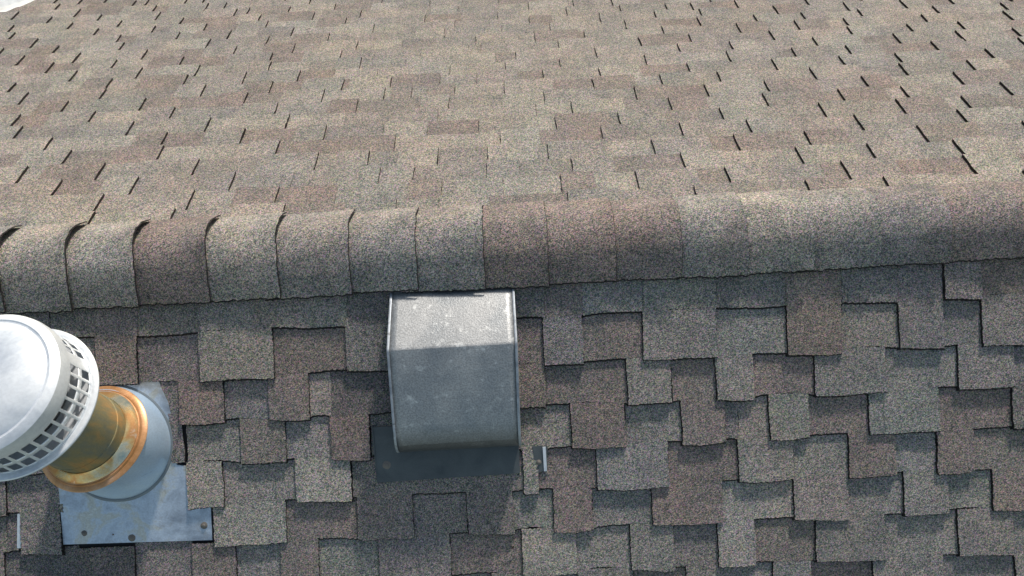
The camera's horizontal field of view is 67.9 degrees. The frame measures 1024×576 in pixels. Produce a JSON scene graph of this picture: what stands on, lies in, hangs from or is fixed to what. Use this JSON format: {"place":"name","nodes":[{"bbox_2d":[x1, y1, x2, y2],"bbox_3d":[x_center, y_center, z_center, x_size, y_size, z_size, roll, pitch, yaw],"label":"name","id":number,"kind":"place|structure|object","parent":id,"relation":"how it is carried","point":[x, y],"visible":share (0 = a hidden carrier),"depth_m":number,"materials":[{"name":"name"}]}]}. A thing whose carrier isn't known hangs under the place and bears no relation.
{"place":"outdoors","nodes":[
{"label":"outdoors","id":0,"kind":"place"},
{"bbox_2d":[0,0,24,7],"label":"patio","id":1,"kind":"structure","parent":0,"point":[3,3],"depth_m":7.81,"materials":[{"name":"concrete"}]},
{"bbox_2d":[0,0,1023,575],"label":"house","id":2,"kind":"structure","parent":0,"point":[756,266],"depth_m":2.31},
{"bbox_2d":[0,314,212,547],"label":"flue vent","id":3,"kind":"object","parent":2,"relation":"on","point":[100,456],"visible":1,"depth_m":2.11,"materials":[{"name":"metal"}]},
{"bbox_2d":[372,288,546,482],"bbox_3d":[-0.166,0.264,2.288,0.526,0.294,0.563,-3,66,0],"label":"exhaust hood","id":4,"kind":"object","parent":2,"relation":"on","point":[453,366],"visible":0.88,"depth_m":2.21,"materials":[{"name":"metal"}]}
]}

